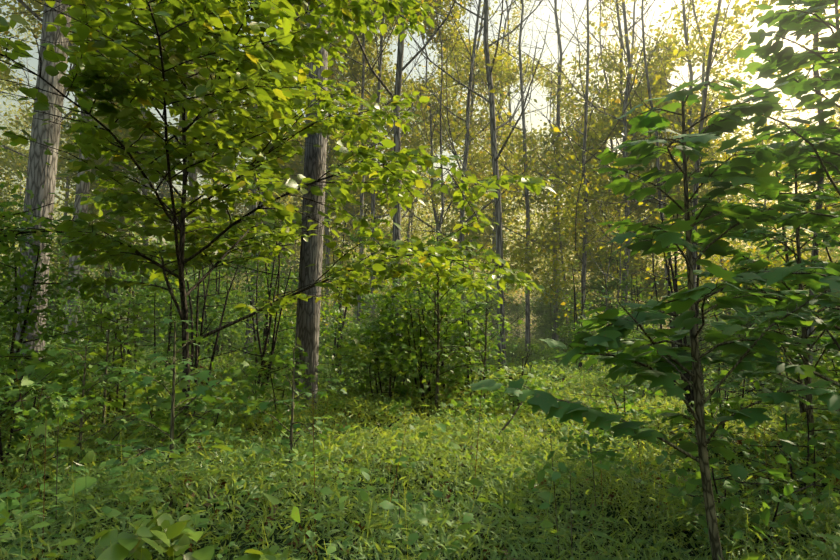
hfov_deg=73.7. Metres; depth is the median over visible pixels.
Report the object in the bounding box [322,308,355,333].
shrub
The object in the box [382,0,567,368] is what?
tree
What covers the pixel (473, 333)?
shrub
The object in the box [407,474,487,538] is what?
fallen branch
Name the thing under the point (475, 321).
sapling
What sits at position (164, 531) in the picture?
seedlings
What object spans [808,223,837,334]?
shrub
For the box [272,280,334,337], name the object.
shrub
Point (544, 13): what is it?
sky
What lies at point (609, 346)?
sapling
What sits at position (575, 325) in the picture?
shrub
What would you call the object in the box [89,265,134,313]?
shrub
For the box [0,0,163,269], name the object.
tree
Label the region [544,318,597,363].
shrub
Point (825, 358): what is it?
shrub
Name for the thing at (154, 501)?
grass
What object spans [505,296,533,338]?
shrub
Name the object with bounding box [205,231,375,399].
shrub
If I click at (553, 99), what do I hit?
tree
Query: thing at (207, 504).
dead leaves
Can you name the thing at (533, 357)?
grass
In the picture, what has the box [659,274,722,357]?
shrub
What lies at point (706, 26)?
tree
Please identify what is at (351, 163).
tree
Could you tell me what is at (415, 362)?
shrub
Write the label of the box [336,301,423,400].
sapling
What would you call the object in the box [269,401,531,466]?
fallen branch
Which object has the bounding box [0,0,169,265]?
tree
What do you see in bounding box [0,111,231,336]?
tree
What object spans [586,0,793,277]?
tree
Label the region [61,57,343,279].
tree
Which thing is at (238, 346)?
shrub
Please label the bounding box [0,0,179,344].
tree
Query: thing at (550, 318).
shrub
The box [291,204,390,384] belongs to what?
shrub
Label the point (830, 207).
tree
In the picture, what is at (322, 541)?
thatch grass
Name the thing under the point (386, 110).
tree
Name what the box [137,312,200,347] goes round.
shrub
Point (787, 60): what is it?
sapling
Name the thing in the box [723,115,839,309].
tree
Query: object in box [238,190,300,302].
tree
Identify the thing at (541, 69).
tree
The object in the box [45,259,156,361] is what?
shrub
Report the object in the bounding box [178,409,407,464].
fallen branch
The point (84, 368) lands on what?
maple sapling
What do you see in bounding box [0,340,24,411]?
maple sapling
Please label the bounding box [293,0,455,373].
tree
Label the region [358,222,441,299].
tree
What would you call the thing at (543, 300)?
shrub
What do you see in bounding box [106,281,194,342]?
shrub
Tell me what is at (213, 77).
tree
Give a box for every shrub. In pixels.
[0,139,163,417]
[0,170,75,407]
[0,254,14,325]
[0,292,89,359]
[0,326,48,413]
[0,336,95,474]
[0,336,128,499]
[12,272,67,340]
[13,295,232,435]
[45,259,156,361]
[49,202,205,368]
[49,355,263,465]
[53,265,100,325]
[81,268,124,341]
[86,258,234,391]
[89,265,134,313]
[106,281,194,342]
[111,259,166,341]
[124,235,289,389]
[131,220,208,348]
[136,274,200,340]
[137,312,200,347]
[150,280,263,354]
[156,246,242,354]
[171,216,278,363]
[190,254,238,314]
[193,256,253,352]
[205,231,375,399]
[205,337,365,440]
[219,210,299,381]
[219,323,261,353]
[222,296,271,349]
[236,312,324,381]
[240,288,268,327]
[248,256,339,319]
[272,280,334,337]
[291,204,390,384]
[318,313,448,410]
[321,313,391,345]
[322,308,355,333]
[336,259,516,415]
[347,279,376,340]
[348,275,391,321]
[352,289,391,345]
[354,236,534,397]
[366,289,413,316]
[383,293,425,349]
[399,281,522,406]
[448,286,495,331]
[452,277,509,334]
[461,345,573,426]
[465,289,505,333]
[479,282,534,336]
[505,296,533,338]
[505,423,659,498]
[514,292,552,337]
[517,273,579,341]
[531,259,604,374]
[531,287,568,337]
[531,314,548,340]
[531,315,570,338]
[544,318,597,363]
[547,288,596,342]
[550,376,743,439]
[561,287,600,339]
[578,236,651,344]
[581,200,754,397]
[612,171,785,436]
[620,258,668,377]
[620,428,839,557]
[632,364,833,462]
[637,294,669,329]
[652,314,720,352]
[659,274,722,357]
[674,331,839,425]
[676,383,839,528]
[696,239,808,349]
[701,313,736,351]
[707,248,789,347]
[721,247,839,391]
[754,336,839,438]
[769,176,839,387]
[783,332,839,445]
[787,294,830,365]
[789,417,838,473]
[805,331,839,406]
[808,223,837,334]
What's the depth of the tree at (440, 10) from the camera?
25.51 m
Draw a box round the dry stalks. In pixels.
[10,328,781,553]
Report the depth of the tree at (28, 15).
21.46 m
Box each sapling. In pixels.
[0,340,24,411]
[0,422,25,436]
[1,338,149,478]
[39,312,144,451]
[91,318,238,513]
[239,346,346,481]
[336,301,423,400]
[392,220,533,413]
[446,277,521,413]
[466,74,839,559]
[603,0,839,386]
[674,137,839,475]
[723,140,839,443]
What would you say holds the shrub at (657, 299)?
on the ground
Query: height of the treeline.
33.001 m
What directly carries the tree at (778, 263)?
on the ground
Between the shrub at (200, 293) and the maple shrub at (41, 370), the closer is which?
the maple shrub at (41, 370)
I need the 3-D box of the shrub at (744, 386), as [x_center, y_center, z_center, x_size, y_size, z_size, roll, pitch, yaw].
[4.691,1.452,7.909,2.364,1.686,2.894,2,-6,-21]
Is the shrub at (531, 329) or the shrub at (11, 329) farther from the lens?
the shrub at (531, 329)
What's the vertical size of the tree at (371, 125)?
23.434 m
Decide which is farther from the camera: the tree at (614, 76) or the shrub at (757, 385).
the tree at (614, 76)
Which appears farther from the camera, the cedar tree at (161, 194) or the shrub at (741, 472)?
the cedar tree at (161, 194)
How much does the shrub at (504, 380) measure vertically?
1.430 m
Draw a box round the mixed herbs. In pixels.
[0,339,839,559]
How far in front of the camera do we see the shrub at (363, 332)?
9.07 m
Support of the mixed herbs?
on the ground
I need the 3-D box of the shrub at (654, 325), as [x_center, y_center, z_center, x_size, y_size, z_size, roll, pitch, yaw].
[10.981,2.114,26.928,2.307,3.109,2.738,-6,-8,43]
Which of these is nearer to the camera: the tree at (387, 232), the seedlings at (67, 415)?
the seedlings at (67, 415)
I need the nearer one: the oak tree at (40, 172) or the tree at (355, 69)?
the oak tree at (40, 172)
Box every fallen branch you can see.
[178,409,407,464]
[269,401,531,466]
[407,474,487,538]
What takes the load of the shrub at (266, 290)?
on the ground
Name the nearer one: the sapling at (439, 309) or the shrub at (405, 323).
the sapling at (439, 309)
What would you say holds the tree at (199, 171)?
on the ground
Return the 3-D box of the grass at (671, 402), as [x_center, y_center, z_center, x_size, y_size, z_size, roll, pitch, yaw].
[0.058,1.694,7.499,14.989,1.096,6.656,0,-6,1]
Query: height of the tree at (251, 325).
18.670 m
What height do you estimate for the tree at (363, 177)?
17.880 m
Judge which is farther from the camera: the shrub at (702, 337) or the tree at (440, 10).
the tree at (440, 10)
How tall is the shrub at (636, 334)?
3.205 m
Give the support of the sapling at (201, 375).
on the ground
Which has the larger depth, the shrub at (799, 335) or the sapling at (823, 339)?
the shrub at (799, 335)
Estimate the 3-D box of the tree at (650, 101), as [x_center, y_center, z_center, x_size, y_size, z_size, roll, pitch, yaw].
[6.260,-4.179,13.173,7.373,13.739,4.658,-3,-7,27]
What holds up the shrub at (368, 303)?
on the ground
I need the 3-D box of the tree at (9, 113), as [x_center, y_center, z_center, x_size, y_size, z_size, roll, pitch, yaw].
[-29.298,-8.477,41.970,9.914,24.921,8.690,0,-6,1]
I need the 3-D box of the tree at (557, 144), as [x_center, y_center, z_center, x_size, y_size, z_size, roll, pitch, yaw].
[6.108,-3.357,22.506,8.445,13.373,7.461,0,-6,1]
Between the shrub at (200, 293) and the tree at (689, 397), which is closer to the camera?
the tree at (689, 397)
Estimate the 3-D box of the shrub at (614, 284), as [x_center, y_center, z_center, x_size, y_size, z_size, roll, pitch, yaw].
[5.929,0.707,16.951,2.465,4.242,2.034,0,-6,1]
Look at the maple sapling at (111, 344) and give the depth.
5.28 m
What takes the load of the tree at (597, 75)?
on the ground
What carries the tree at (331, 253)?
on the ground
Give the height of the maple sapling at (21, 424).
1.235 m
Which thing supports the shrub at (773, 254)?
on the ground
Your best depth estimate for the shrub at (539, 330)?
29.14 m
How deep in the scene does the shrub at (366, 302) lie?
26.32 m
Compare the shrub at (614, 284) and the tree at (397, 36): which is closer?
the shrub at (614, 284)
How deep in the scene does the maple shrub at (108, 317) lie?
5.91 m
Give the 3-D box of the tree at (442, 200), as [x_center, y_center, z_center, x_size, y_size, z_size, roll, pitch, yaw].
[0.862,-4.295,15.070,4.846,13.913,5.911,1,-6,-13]
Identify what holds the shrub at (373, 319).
on the ground
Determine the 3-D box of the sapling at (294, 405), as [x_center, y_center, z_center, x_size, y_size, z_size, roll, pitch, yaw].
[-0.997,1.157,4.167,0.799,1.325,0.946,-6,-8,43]
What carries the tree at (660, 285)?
on the ground
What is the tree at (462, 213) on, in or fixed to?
on the ground
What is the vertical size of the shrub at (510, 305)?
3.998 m
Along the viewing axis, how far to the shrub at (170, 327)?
9.05 m
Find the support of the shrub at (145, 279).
on the ground
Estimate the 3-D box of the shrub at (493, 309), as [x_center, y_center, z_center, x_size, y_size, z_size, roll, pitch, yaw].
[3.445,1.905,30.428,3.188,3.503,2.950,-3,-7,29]
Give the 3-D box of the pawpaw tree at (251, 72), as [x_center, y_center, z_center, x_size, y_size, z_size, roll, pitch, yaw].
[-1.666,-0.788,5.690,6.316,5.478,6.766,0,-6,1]
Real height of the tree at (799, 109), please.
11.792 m
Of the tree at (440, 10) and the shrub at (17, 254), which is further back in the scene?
the tree at (440, 10)
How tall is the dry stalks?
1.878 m
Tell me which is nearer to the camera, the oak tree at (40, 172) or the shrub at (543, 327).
the oak tree at (40, 172)
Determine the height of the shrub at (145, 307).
3.487 m
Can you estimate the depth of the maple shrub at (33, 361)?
5.08 m
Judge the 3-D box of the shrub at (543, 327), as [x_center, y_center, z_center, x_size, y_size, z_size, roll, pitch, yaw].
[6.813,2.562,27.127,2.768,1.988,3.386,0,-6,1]
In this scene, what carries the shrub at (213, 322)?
on the ground
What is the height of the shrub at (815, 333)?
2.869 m
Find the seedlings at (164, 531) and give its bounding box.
[7,311,839,559]
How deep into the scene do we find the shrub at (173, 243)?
14.97 m
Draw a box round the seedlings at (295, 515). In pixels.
[0,319,836,557]
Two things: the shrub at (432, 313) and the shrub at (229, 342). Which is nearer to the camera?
the shrub at (432, 313)
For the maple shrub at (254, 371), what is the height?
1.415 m
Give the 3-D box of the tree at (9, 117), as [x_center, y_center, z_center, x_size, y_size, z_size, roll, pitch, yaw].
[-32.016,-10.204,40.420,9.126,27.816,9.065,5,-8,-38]
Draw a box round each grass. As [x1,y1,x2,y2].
[0,332,839,559]
[0,359,839,498]
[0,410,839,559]
[1,336,839,410]
[5,324,834,369]
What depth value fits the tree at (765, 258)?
30.48 m
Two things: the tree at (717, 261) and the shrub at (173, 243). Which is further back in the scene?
the tree at (717, 261)
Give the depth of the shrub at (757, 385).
5.80 m
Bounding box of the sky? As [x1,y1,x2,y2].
[0,0,839,336]
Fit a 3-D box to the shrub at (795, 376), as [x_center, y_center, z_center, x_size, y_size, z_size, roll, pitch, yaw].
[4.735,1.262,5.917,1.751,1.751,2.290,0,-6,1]
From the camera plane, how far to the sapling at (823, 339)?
6.50 m
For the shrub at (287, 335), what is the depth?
11.19 m
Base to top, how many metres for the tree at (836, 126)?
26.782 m
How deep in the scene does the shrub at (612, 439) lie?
4.79 m
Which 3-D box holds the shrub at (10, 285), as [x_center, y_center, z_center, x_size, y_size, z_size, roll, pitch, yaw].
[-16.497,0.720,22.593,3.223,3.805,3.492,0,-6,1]
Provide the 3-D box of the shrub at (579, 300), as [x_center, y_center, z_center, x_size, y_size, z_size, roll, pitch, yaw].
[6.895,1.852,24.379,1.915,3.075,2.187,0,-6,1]
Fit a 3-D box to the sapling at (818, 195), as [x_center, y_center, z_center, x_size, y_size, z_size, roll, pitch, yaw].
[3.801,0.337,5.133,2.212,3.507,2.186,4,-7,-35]
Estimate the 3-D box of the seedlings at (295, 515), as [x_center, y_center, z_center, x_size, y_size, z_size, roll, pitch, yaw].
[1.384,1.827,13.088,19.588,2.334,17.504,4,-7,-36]
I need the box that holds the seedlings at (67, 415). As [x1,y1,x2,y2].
[2,321,839,559]
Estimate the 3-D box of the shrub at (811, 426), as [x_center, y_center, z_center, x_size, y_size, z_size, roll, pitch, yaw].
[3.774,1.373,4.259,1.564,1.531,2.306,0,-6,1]
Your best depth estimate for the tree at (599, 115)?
29.57 m
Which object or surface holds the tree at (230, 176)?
on the ground
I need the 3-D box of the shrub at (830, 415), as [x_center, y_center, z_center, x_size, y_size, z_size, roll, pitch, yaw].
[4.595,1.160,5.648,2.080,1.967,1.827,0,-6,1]
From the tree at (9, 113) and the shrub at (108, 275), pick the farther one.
the tree at (9, 113)
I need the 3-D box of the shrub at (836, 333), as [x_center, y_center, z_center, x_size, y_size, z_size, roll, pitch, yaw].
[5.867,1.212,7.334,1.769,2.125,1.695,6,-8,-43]
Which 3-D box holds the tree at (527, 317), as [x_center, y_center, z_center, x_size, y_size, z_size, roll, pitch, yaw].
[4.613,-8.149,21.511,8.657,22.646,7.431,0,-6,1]
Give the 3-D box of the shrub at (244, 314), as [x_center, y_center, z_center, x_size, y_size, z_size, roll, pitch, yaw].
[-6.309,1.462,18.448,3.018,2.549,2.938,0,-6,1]
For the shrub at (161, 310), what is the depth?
17.44 m
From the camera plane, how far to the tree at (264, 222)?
30.54 m
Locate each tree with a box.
[0,0,138,189]
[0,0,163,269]
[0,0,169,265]
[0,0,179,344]
[0,0,556,432]
[0,4,244,339]
[0,7,27,205]
[0,7,72,228]
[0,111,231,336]
[0,130,56,232]
[13,0,70,394]
[54,100,93,224]
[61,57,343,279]
[93,3,160,326]
[117,3,367,340]
[124,8,228,319]
[134,55,210,334]
[149,152,274,288]
[155,98,229,227]
[199,100,294,213]
[204,27,468,341]
[207,192,301,309]
[211,5,344,361]
[230,17,436,247]
[234,130,346,297]
[238,0,431,338]
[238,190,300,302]
[268,0,524,323]
[275,163,391,334]
[278,0,472,322]
[283,35,414,328]
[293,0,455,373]
[294,0,327,414]
[301,29,439,317]
[335,0,632,349]
[350,0,535,329]
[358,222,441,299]
[363,11,452,292]
[368,43,461,289]
[370,0,561,299]
[377,0,574,334]
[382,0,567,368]
[401,0,556,313]
[422,0,677,348]
[432,0,651,353]
[440,213,523,322]
[453,162,647,365]
[454,0,839,377]
[457,0,568,337]
[468,0,705,337]
[469,51,687,347]
[479,136,759,364]
[493,0,739,333]
[503,58,600,298]
[510,0,705,302]
[511,0,692,357]
[513,0,713,259]
[523,0,729,374]
[540,204,661,317]
[578,15,733,339]
[580,95,659,302]
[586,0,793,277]
[587,45,743,303]
[593,91,839,390]
[626,0,834,320]
[628,0,839,404]
[665,243,784,313]
[672,224,778,324]
[677,92,839,329]
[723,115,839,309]
[785,69,839,248]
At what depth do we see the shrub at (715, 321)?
18.13 m
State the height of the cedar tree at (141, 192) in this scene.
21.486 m
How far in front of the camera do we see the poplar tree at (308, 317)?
7.91 m
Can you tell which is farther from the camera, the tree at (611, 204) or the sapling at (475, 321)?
the tree at (611, 204)
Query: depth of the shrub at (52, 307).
17.27 m
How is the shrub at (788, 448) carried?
on the ground
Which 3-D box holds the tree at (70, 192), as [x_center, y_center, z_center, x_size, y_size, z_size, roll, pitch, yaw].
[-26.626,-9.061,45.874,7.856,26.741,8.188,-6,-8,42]
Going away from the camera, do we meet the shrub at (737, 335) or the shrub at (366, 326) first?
the shrub at (737, 335)
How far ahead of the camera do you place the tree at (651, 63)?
22.79 m
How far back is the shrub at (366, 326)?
16.32 m
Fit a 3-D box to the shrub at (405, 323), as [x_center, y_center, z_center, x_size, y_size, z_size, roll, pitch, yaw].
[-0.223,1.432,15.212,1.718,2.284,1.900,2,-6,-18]
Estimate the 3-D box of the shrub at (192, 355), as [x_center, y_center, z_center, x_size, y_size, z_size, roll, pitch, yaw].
[-3.514,0.510,8.899,2.236,3.165,2.802,-5,-8,37]
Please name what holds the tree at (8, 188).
on the ground
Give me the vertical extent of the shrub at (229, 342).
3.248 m
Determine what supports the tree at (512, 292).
on the ground
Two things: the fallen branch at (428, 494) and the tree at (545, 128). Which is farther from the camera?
the tree at (545, 128)
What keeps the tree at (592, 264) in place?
on the ground
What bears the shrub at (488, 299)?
on the ground
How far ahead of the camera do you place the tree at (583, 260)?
16.26 m
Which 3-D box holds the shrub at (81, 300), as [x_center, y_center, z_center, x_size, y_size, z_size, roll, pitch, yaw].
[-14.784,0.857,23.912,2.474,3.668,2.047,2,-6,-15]
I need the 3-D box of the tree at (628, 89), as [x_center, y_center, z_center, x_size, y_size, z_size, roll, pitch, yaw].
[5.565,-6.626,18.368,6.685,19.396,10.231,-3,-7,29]
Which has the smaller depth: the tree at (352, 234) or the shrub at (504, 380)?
the shrub at (504, 380)
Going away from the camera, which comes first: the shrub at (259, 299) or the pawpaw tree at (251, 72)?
the pawpaw tree at (251, 72)
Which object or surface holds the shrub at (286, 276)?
on the ground
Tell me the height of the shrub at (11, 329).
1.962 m
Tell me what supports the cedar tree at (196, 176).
on the ground
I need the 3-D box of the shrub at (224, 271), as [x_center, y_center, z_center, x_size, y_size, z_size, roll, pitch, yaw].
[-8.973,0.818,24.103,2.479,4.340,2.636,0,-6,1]
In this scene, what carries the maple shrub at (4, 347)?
on the ground
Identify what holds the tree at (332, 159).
on the ground
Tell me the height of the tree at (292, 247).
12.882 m
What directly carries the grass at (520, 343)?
on the ground
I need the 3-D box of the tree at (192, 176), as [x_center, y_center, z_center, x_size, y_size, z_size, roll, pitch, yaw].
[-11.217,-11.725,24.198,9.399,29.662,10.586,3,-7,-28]
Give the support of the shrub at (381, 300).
on the ground
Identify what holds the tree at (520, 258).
on the ground
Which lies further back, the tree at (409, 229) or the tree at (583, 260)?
the tree at (409, 229)
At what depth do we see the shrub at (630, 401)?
6.66 m
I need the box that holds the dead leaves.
[2,351,839,559]
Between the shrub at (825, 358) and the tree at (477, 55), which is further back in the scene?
the tree at (477, 55)
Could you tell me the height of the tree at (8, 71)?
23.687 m
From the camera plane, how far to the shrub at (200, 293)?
14.25 m
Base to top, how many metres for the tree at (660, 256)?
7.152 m
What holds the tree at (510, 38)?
on the ground
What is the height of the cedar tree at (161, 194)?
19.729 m
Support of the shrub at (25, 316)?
on the ground
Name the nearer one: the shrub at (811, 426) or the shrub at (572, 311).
the shrub at (811, 426)
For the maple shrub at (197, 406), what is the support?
on the ground
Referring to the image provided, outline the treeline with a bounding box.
[0,10,839,339]
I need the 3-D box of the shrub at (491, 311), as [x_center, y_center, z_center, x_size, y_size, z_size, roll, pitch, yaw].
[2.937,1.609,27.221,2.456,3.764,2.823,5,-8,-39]
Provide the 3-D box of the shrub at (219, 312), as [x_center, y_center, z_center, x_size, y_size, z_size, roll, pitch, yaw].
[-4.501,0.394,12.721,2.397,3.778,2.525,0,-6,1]

